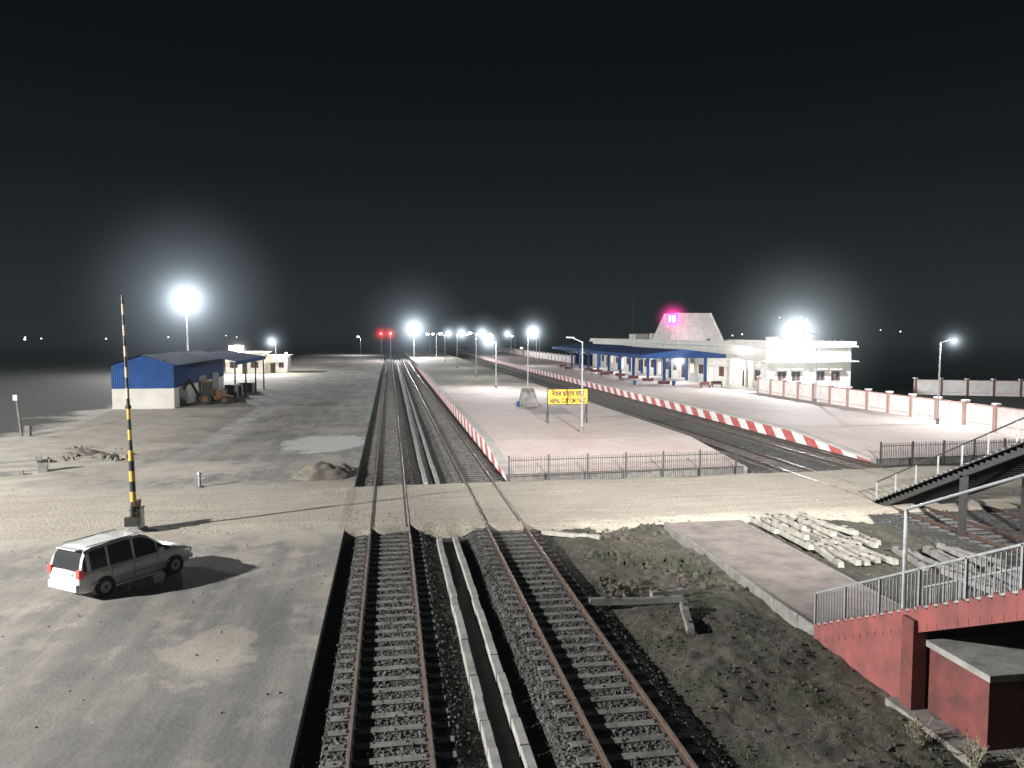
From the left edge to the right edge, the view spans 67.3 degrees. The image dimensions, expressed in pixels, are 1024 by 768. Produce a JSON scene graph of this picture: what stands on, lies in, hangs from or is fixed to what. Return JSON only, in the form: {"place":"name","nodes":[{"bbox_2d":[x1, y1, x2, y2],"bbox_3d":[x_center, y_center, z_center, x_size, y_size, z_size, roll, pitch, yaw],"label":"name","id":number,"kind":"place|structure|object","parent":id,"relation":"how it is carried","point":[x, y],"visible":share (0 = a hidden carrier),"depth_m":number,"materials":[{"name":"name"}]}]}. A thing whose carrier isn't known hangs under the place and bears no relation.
{"place":"outdoors","nodes":[
{"label":"outdoors","id":0,"kind":"place"},
{"bbox_2d":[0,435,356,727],"bbox_3d":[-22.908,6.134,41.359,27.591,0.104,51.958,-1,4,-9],"label":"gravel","id":1,"kind":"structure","parent":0,"point":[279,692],"depth_m":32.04,"materials":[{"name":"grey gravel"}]},
{"bbox_2d":[0,351,384,767],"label":"yard pavement","id":2,"kind":"structure","parent":0,"point":[168,701],"depth_m":25.95,"materials":[{"name":"grey concrete"}]},
{"bbox_2d":[13,395,31,435],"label":"utility post","id":3,"kind":"object","parent":2,"relation":"on","point":[28,430],"visible":0.83,"depth_m":66.42,"materials":[{"name":"concrete"}]},
{"bbox_2d":[0,455,47,476],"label":"buffer rail","id":4,"kind":"object","parent":2,"relation":"on","point":[42,465],"visible":1,"depth_m":48.85,"materials":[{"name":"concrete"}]},
{"bbox_2d":[59,448,104,455],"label":"sand pile","id":5,"kind":"object","parent":2,"relation":"on","point":[84,452],"visible":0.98,"depth_m":56.13,"materials":[{"name":"beige sand"}]},
{"bbox_2d":[46,445,135,462],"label":"rubble","id":6,"kind":"object","parent":2,"relation":"on","point":[110,457],"visible":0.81,"depth_m":54.23,"materials":[{"name":"stone"}]},
{"bbox_2d":[88,453,119,458],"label":"sand pile","id":7,"kind":"object","parent":2,"relation":"on","point":[94,456],"visible":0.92,"depth_m":54.90,"materials":[{"name":"beige sand"}]},
{"bbox_2d":[47,529,192,597],"bbox_3d":[-13.837,6.170,27.502,2.080,1.834,4.715,2,4,27],"label":"parked car","id":8,"kind":"object","parent":2,"relation":"on","point":[101,564],"visible":1,"depth_m":26.21,"materials":[{"name":"paint"}]},
{"bbox_2d":[107,350,265,408],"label":"storage shed","id":9,"kind":"structure","parent":2,"relation":"on","point":[158,381],"depth_m":92.26,"materials":[{"name":"metal"}]},
{"bbox_2d":[194,470,204,487],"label":"water hydrant","id":10,"kind":"object","parent":2,"relation":"on","point":[199,473],"visible":1,"depth_m":44.29,"materials":[{"name":"metal"}]},
{"bbox_2d":[184,379,240,404],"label":"backhoe loader","id":11,"kind":"object","parent":2,"relation":"on","point":[207,394],"visible":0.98,"depth_m":96.28,"materials":[{"name":"orange metal"}]},
{"bbox_2d":[225,345,292,373],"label":"yard office","id":12,"kind":"structure","parent":2,"relation":"on","point":[277,363],"depth_m":173.78,"materials":[{"name":"white paint"}]},
{"bbox_2d":[228,350,286,373],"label":"windows","id":13,"kind":"structure","parent":12,"relation":"in","point":[281,363],"depth_m":171.65,"materials":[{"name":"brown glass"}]},
{"bbox_2d":[292,461,355,480],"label":"sand pile","id":14,"kind":"object","parent":2,"relation":"on","point":[319,470],"visible":1,"depth_m":47.02,"materials":[{"name":"beige sand"}]},
{"bbox_2d":[334,463,356,471],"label":"sand pile","id":15,"kind":"object","parent":2,"relation":"on","point":[351,468],"visible":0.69,"depth_m":49.63,"materials":[{"name":"beige sand"}]},
{"bbox_2d":[0,466,1021,545],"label":"crossing road","id":16,"kind":"structure","parent":0,"point":[45,517],"depth_m":39.68,"materials":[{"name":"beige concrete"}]},
{"bbox_2d":[121,295,147,531],"bbox_3d":[-16.843,1.354,34.066,0.720,10.501,1.170,-1,4,-9],"label":"level crossing barrier","id":17,"kind":"object","parent":16,"relation":"on","point":[134,520],"visible":0.98,"depth_m":33.95,"materials":[{"name":"metal"}]},
{"bbox_2d":[0,336,1023,384],"bbox_3d":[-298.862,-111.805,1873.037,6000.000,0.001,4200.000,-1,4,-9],"label":"ground","id":18,"kind":"structure","parent":0,"point":[895,359],"depth_m":503.92,"materials":[{"name":"soil"}]},
{"bbox_2d":[178,296,194,350],"bbox_3d":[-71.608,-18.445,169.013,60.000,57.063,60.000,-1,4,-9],"label":"mast lamp","id":19,"kind":"object","parent":18,"relation":"on","point":[186,298],"visible":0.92,"depth_m":169.26,"materials":[{"name":"metal"}]},
{"bbox_2d":[403,349,746,481],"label":"railway platform","id":20,"kind":"structure","parent":18,"relation":"on","point":[499,425],"depth_m":63.40,"materials":[{"name":"concrete"}]},
{"bbox_2d":[468,332,483,376],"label":"street lamp","id":21,"kind":"object","parent":20,"relation":"on","point":[476,352],"visible":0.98,"depth_m":143.67,"materials":[{"name":"metal"}]},
{"bbox_2d":[486,339,496,387],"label":"street lamp","id":22,"kind":"object","parent":20,"relation":"on","point":[487,340],"visible":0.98,"depth_m":114.16,"materials":[{"name":"metal"}]},
{"bbox_2d":[515,388,541,406],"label":"concrete plinth","id":23,"kind":"structure","parent":20,"relation":"on","point":[527,397],"depth_m":86.17,"materials":[{"name":"grey concrete"}]},
{"bbox_2d":[527,329,535,387],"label":"street lamp","id":24,"kind":"object","parent":20,"relation":"on","point":[533,330],"visible":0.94,"depth_m":103.52,"materials":[{"name":"metal"}]},
{"bbox_2d":[546,388,587,423],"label":"station name board","id":25,"kind":"object","parent":20,"relation":"on","point":[563,396],"visible":0.86,"depth_m":69.10,"materials":[{"name":"metal"}]},
{"bbox_2d":[566,337,583,432],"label":"street lamp","id":26,"kind":"object","parent":20,"relation":"on","point":[581,429],"visible":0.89,"depth_m":62.32,"materials":[{"name":"metal"}]},
{"bbox_2d":[508,449,744,481],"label":"iron fence","id":27,"kind":"object","parent":20,"relation":"on","point":[549,459],"visible":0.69,"depth_m":48.80,"materials":[{"name":"grey metal"}]},
{"bbox_2d":[294,349,1023,767],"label":"ballast bed","id":28,"kind":"object","parent":18,"relation":"on","point":[548,723],"visible":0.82,"depth_m":22.41,"materials":[{"name":"grey gravel"}]},
{"bbox_2d":[389,331,390,360],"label":"railway signal","id":29,"kind":"object","parent":28,"relation":"on","point":[390,343],"visible":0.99,"depth_m":258.37,"materials":[{"name":"metal"}]},
{"bbox_2d":[325,351,456,767],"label":"railway track","id":30,"kind":"structure","parent":28,"relation":"on","point":[389,394],"depth_m":22.63,"materials":[{"name":"metal"}]},
{"bbox_2d":[394,355,439,483],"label":"trackside drain","id":31,"kind":"object","parent":28,"relation":"on","point":[427,469],"visible":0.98,"depth_m":65.50,"materials":[{"name":"concrete"}]},
{"bbox_2d":[357,426,503,485],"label":"ballast stones","id":32,"kind":"object","parent":28,"relation":"on","point":[415,455],"visible":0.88,"depth_m":57.44,"materials":[{"name":"grey gravel"}]},
{"bbox_2d":[436,536,537,767],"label":"trackside drain","id":33,"kind":"object","parent":28,"relation":"on","point":[503,734],"visible":1,"depth_m":20.56,"materials":[{"name":"concrete"}]},
{"bbox_2d":[397,350,715,767],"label":"railway track","id":34,"kind":"structure","parent":28,"relation":"on","point":[424,393],"depth_m":22.66,"materials":[{"name":"metal"}]},
{"bbox_2d":[437,350,1023,559],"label":"railway track","id":35,"kind":"structure","parent":28,"relation":"on","point":[969,535],"depth_m":50.34,"materials":[{"name":"metal"}]},
{"bbox_2d":[444,350,1020,520],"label":"railway track","id":36,"kind":"structure","parent":28,"relation":"on","point":[744,434],"depth_m":69.61,"materials":[{"name":"metal"}]},
{"bbox_2d":[707,442,1020,566],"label":"ballast stones","id":37,"kind":"object","parent":28,"relation":"on","point":[1000,521],"visible":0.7,"depth_m":39.48,"materials":[{"name":"grey gravel"}]},
{"bbox_2d":[450,349,1022,464],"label":"railway platform","id":38,"kind":"structure","parent":18,"relation":"on","point":[858,433],"depth_m":75.89,"materials":[{"name":"concrete"}]},
{"bbox_2d":[482,345,575,362],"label":"boundary wall","id":39,"kind":"structure","parent":38,"relation":"on","point":[556,357],"depth_m":270.40,"materials":[{"name":"white concrete"}]},
{"bbox_2d":[531,333,536,365],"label":"street lamp","id":40,"kind":"object","parent":38,"relation":"on","point":[536,348],"visible":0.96,"depth_m":193.13,"materials":[{"name":"metal"}]},
{"bbox_2d":[600,372,609,376],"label":"platform bench","id":41,"kind":"object","parent":38,"relation":"on","point":[604,373],"visible":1,"depth_m":144.82,"materials":[{"name":"concrete"}]},
{"bbox_2d":[627,375,638,377],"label":"column seat","id":42,"kind":"object","parent":38,"relation":"on","point":[633,376],"depth_m":140.11,"materials":[{"name":"concrete"}]},
{"bbox_2d":[552,343,725,381],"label":"platform canopy","id":43,"kind":"object","parent":38,"relation":"on","point":[622,351],"visible":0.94,"depth_m":137.53,"materials":[{"name":"metal"}]},
{"bbox_2d":[642,377,652,380],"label":"column seat","id":44,"kind":"object","parent":38,"relation":"on","point":[647,379],"depth_m":131.92,"materials":[{"name":"concrete"}]},
{"bbox_2d":[657,380,670,383],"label":"column seat","id":45,"kind":"object","parent":38,"relation":"on","point":[663,382],"depth_m":124.15,"materials":[{"name":"concrete"}]},
{"bbox_2d":[699,382,710,387],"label":"platform bench","id":46,"kind":"object","parent":38,"relation":"on","point":[702,383],"visible":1,"depth_m":114.81,"materials":[{"name":"concrete"}]},
{"bbox_2d":[711,381,722,386],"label":"platform bench","id":47,"kind":"object","parent":38,"relation":"on","point":[715,382],"visible":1,"depth_m":116.70,"materials":[{"name":"concrete"}]},
{"bbox_2d":[799,331,817,402],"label":"street lamp","id":48,"kind":"object","parent":38,"relation":"on","point":[815,399],"visible":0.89,"depth_m":89.75,"materials":[{"name":"metal"}]},
{"bbox_2d":[756,376,1023,438],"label":"boundary wall","id":49,"kind":"structure","parent":38,"relation":"on","point":[984,417],"depth_m":75.27,"materials":[{"name":"white paint"}]},
{"bbox_2d":[936,338,957,423],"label":"street lamp","id":50,"kind":"object","parent":38,"relation":"on","point":[937,418],"visible":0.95,"depth_m":68.44,"materials":[{"name":"metal"}]},
{"bbox_2d":[0,0,1023,335],"label":"sky","id":51,"kind":"structure","parent":0,"point":[279,167],"materials":[{"name":"black"}]},
{"bbox_2d":[296,518,1022,767],"bbox_3d":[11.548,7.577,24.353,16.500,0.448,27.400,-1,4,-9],"label":"bare soil","id":52,"kind":"structure","parent":0,"point":[825,730],"depth_m":21.23,"materials":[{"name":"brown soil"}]},
{"bbox_2d":[541,529,599,539],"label":"concrete sleeper","id":53,"kind":"object","parent":52,"relation":"on","point":[552,532],"visible":0.99,"depth_m":34.50,"materials":[{"name":"concrete"}]},
{"bbox_2d":[589,594,683,605],"bbox_3d":[4.177,7.221,25.791,3.200,0.260,0.260,0,4,-5],"label":"concrete sleeper","id":54,"kind":"object","parent":52,"relation":"on","point":[608,600],"visible":0.97,"depth_m":25.71,"materials":[{"name":"concrete"}]},
{"bbox_2d":[563,523,741,596],"bbox_3d":[5.125,7.052,31.505,4.964,0.642,9.619,-1,4,-9],"label":"rubble","id":55,"kind":"object","parent":52,"relation":"on","point":[621,591],"visible":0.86,"depth_m":29.48,"materials":[{"name":"stone"}]},
{"bbox_2d":[649,586,693,596],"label":"concrete sleeper","id":56,"kind":"object","parent":52,"relation":"on","point":[684,590],"visible":0.85,"depth_m":26.70,"materials":[{"name":"concrete"}]},
{"bbox_2d":[679,600,694,633],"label":"concrete sleeper","id":57,"kind":"object","parent":52,"relation":"on","point":[687,619],"visible":1,"depth_m":24.09,"materials":[{"name":"concrete"}]},
{"bbox_2d":[747,515,777,533],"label":"concrete sleeper","id":58,"kind":"object","parent":52,"relation":"on","point":[769,528],"visible":1,"depth_m":36.04,"materials":[{"name":"concrete"}]},
{"bbox_2d":[759,516,778,528],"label":"concrete sleeper","id":59,"kind":"object","parent":52,"relation":"on","point":[765,520],"visible":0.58,"depth_m":36.82,"materials":[{"name":"concrete"}]},
{"bbox_2d":[764,513,788,526],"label":"concrete sleeper","id":60,"kind":"object","parent":52,"relation":"on","point":[769,517],"visible":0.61,"depth_m":37.20,"materials":[{"name":"concrete"}]},
{"bbox_2d":[664,519,906,635],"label":"footpath","id":61,"kind":"structure","parent":52,"relation":"on","point":[784,581],"depth_m":28.80,"materials":[{"name":"concrete"}]},
{"bbox_2d":[782,514,805,525],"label":"concrete sleeper","id":62,"kind":"object","parent":52,"relation":"on","point":[791,518],"visible":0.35,"depth_m":37.15,"materials":[{"name":"concrete"}]},
{"bbox_2d":[778,529,813,549],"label":"concrete sleeper","id":63,"kind":"object","parent":52,"relation":"on","point":[800,542],"visible":1,"depth_m":33.38,"materials":[{"name":"concrete"}]},
{"bbox_2d":[771,520,808,539],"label":"concrete sleeper","id":64,"kind":"object","parent":63,"relation":"on","point":[794,532],"visible":1,"depth_m":34.18,"materials":[{"name":"concrete"}]},
{"bbox_2d":[797,537,819,544],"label":"concrete sleeper","id":65,"kind":"object","parent":52,"relation":"on","point":[812,541],"visible":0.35,"depth_m":33.08,"materials":[{"name":"concrete"}]},
{"bbox_2d":[790,526,832,543],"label":"concrete sleeper","id":66,"kind":"object","parent":52,"relation":"on","point":[819,538],"visible":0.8,"depth_m":33.76,"materials":[{"name":"concrete"}]},
{"bbox_2d":[773,512,806,530],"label":"concrete sleeper","id":67,"kind":"object","parent":66,"relation":"on","point":[785,519],"visible":1,"depth_m":35.78,"materials":[{"name":"concrete"}]},
{"bbox_2d":[799,512,823,526],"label":"concrete sleeper","id":68,"kind":"object","parent":52,"relation":"on","point":[805,515],"visible":0.35,"depth_m":37.75,"materials":[{"name":"concrete"}]},
{"bbox_2d":[806,526,836,543],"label":"concrete sleeper","id":69,"kind":"object","parent":52,"relation":"on","point":[815,532],"visible":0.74,"depth_m":34.36,"materials":[{"name":"concrete"}]},
{"bbox_2d":[813,543,844,567],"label":"concrete sleeper","id":70,"kind":"object","parent":52,"relation":"on","point":[827,555],"visible":1,"depth_m":31.00,"materials":[{"name":"concrete"}]},
{"bbox_2d":[817,542,860,565],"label":"concrete sleeper","id":71,"kind":"object","parent":52,"relation":"on","point":[851,559],"visible":0.91,"depth_m":31.05,"materials":[{"name":"concrete"}]},
{"bbox_2d":[820,532,857,543],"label":"concrete sleeper","id":72,"kind":"object","parent":52,"relation":"on","point":[845,540],"visible":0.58,"depth_m":33.46,"materials":[{"name":"concrete"}]},
{"bbox_2d":[797,517,836,536],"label":"concrete sleeper","id":73,"kind":"object","parent":72,"relation":"on","point":[824,530],"visible":1,"depth_m":34.71,"materials":[{"name":"concrete"}]},
{"bbox_2d":[826,527,861,545],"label":"concrete sleeper","id":74,"kind":"object","parent":52,"relation":"on","point":[842,535],"visible":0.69,"depth_m":33.95,"materials":[{"name":"concrete"}]},
{"bbox_2d":[809,517,858,535],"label":"concrete sleeper","id":75,"kind":"object","parent":74,"relation":"on","point":[847,530],"visible":0.99,"depth_m":34.89,"materials":[{"name":"concrete"}]},
{"bbox_2d":[827,542,870,565],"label":"concrete sleeper","id":76,"kind":"object","parent":52,"relation":"on","point":[865,561],"visible":0.84,"depth_m":31.21,"materials":[{"name":"concrete"}]},
{"bbox_2d":[834,540,880,562],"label":"concrete sleeper","id":77,"kind":"object","parent":52,"relation":"on","point":[869,556],"visible":0.91,"depth_m":31.45,"materials":[{"name":"concrete"}]},
{"bbox_2d":[838,531,878,547],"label":"concrete sleeper","id":78,"kind":"object","parent":52,"relation":"on","point":[867,541],"visible":0.66,"depth_m":33.25,"materials":[{"name":"concrete"}]},
{"bbox_2d":[841,525,880,544],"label":"concrete sleeper","id":79,"kind":"object","parent":52,"relation":"on","point":[872,538],"visible":0.55,"depth_m":33.80,"materials":[{"name":"concrete"}]},
{"bbox_2d":[847,542,898,564],"bbox_3d":[14.729,6.894,31.503,0.260,0.260,2.700,-1,4,-16],"label":"concrete sleeper","id":80,"kind":"object","parent":52,"relation":"on","point":[886,558],"visible":0.84,"depth_m":30.93,"materials":[{"name":"concrete"}]},
{"bbox_2d":[892,546,928,570],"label":"concrete sleeper","id":81,"kind":"object","parent":52,"relation":"on","point":[897,550],"visible":0.88,"depth_m":30.54,"materials":[{"name":"concrete"}]},
{"bbox_2d":[902,548,951,569],"bbox_3d":[16.521,6.979,30.657,0.260,0.260,2.700,-1,4,-8],"label":"concrete sleeper","id":82,"kind":"object","parent":52,"relation":"on","point":[919,556],"visible":0.64,"depth_m":30.66,"materials":[{"name":"concrete"}]},
{"bbox_2d":[922,546,963,568],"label":"concrete sleeper","id":83,"kind":"object","parent":52,"relation":"on","point":[933,553],"visible":0.73,"depth_m":31.06,"materials":[{"name":"concrete"}]},
{"bbox_2d":[926,545,973,567],"bbox_3d":[17.609,6.957,30.999,0.260,0.260,2.700,0,4,-4],"label":"concrete sleeper","id":84,"kind":"object","parent":52,"relation":"on","point":[941,552],"visible":0.54,"depth_m":30.92,"materials":[{"name":"concrete"}]},
{"bbox_2d":[936,543,987,566],"bbox_3d":[18.216,6.874,31.185,0.260,0.260,2.700,0,4,-6],"label":"concrete sleeper","id":85,"kind":"object","parent":52,"relation":"on","point":[949,549],"visible":0.78,"depth_m":31.33,"materials":[{"name":"concrete"}]},
{"bbox_2d":[904,711,1023,767],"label":"dry weed","id":86,"kind":"object","parent":52,"relation":"on","point":[920,739],"visible":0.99,"depth_m":16.32,"materials":[{"name":"beige plant"}]},
{"bbox_2d":[941,568,1003,594],"bbox_3d":[16.586,7.122,27.805,0.260,0.260,2.700,-1,4,-12],"label":"concrete sleeper","id":87,"kind":"object","parent":52,"relation":"on","point":[959,577],"visible":0.43,"depth_m":28.00,"materials":[{"name":"concrete"}]},
{"bbox_2d":[949,545,1004,564],"bbox_3d":[18.655,6.887,31.287,0.260,0.260,2.700,-2,4,-24],"label":"concrete sleeper","id":88,"kind":"object","parent":52,"relation":"on","point":[982,556],"visible":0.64,"depth_m":30.68,"materials":[{"name":"concrete"}]},
{"bbox_2d":[952,566,1007,590],"bbox_3d":[17.043,7.143,28.076,0.260,0.260,2.700,0,4,-4],"label":"concrete sleeper","id":89,"kind":"object","parent":52,"relation":"on","point":[955,569],"visible":0.35,"depth_m":28.43,"materials":[{"name":"concrete"}]},
{"bbox_2d":[969,568,1014,590],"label":"concrete sleeper","id":90,"kind":"object","parent":52,"relation":"on","point":[983,577],"visible":0.39,"depth_m":28.17,"materials":[{"name":"concrete"}]},
{"bbox_2d":[986,567,1019,586],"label":"concrete sleeper","id":91,"kind":"object","parent":52,"relation":"on","point":[992,570],"visible":0.35,"depth_m":28.38,"materials":[{"name":"concrete"}]},
{"bbox_2d":[993,564,1019,580],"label":"concrete sleeper","id":92,"kind":"object","parent":52,"relation":"on","point":[1003,568],"visible":0.47,"depth_m":28.72,"materials":[{"name":"concrete"}]},
{"bbox_2d":[639,384,1023,730],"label":"waste ground","id":93,"kind":"structure","parent":0,"point":[794,715],"depth_m":54.02,"materials":[{"name":"soil"}]},
{"bbox_2d":[593,341,848,391],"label":"walls","id":94,"kind":"structure","parent":93,"relation":"on","point":[802,353],"depth_m":116.80,"materials":[{"name":"white paint"}]},
{"bbox_2d":[602,355,842,386],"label":"windows","id":95,"kind":"structure","parent":94,"relation":"attached to","point":[795,375],"depth_m":125.81,"materials":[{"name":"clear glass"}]},
{"bbox_2d":[589,338,858,385],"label":"roof slab","id":96,"kind":"structure","parent":94,"relation":"on","point":[764,343],"depth_m":113.29,"materials":[{"name":"white concrete"}]},
{"bbox_2d":[666,314,677,339],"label":"led sign","id":97,"kind":"object","parent":96,"relation":"on","point":[672,318],"visible":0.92,"depth_m":151.28,"materials":[{"name":"pink"}]},
{"bbox_2d":[653,313,724,340],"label":"roof shikhara","id":98,"kind":"structure","parent":96,"relation":"on","point":[697,326],"depth_m":155.03,"materials":[{"name":"white paint"}]},
{"bbox_2d":[629,333,779,387],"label":"roof rooms","id":99,"kind":"object","parent":96,"relation":"on","point":[651,336],"visible":0.57,"depth_m":118.69,"materials":[{"name":"white paint"}]},
{"bbox_2d":[813,474,1023,767],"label":"footbridge stairs","id":100,"kind":"structure","parent":93,"relation":"on","point":[956,666],"depth_m":17.96,"materials":[{"name":"concrete"}]},
{"bbox_2d":[873,417,1023,536],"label":"footbridge stairs","id":101,"kind":"structure","parent":93,"relation":"on","point":[1001,464],"depth_m":34.76,"materials":[{"name":"metal"}]},
{"bbox_2d":[879,438,1023,465],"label":"iron fence","id":102,"kind":"object","parent":93,"relation":"on","point":[944,456],"visible":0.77,"depth_m":54.44,"materials":[{"name":"grey metal"}]},
{"bbox_2d":[913,378,1023,396],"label":"boundary wall","id":103,"kind":"structure","parent":93,"relation":"on","point":[991,387],"depth_m":116.35,"materials":[{"name":"white paint"}]}
]}

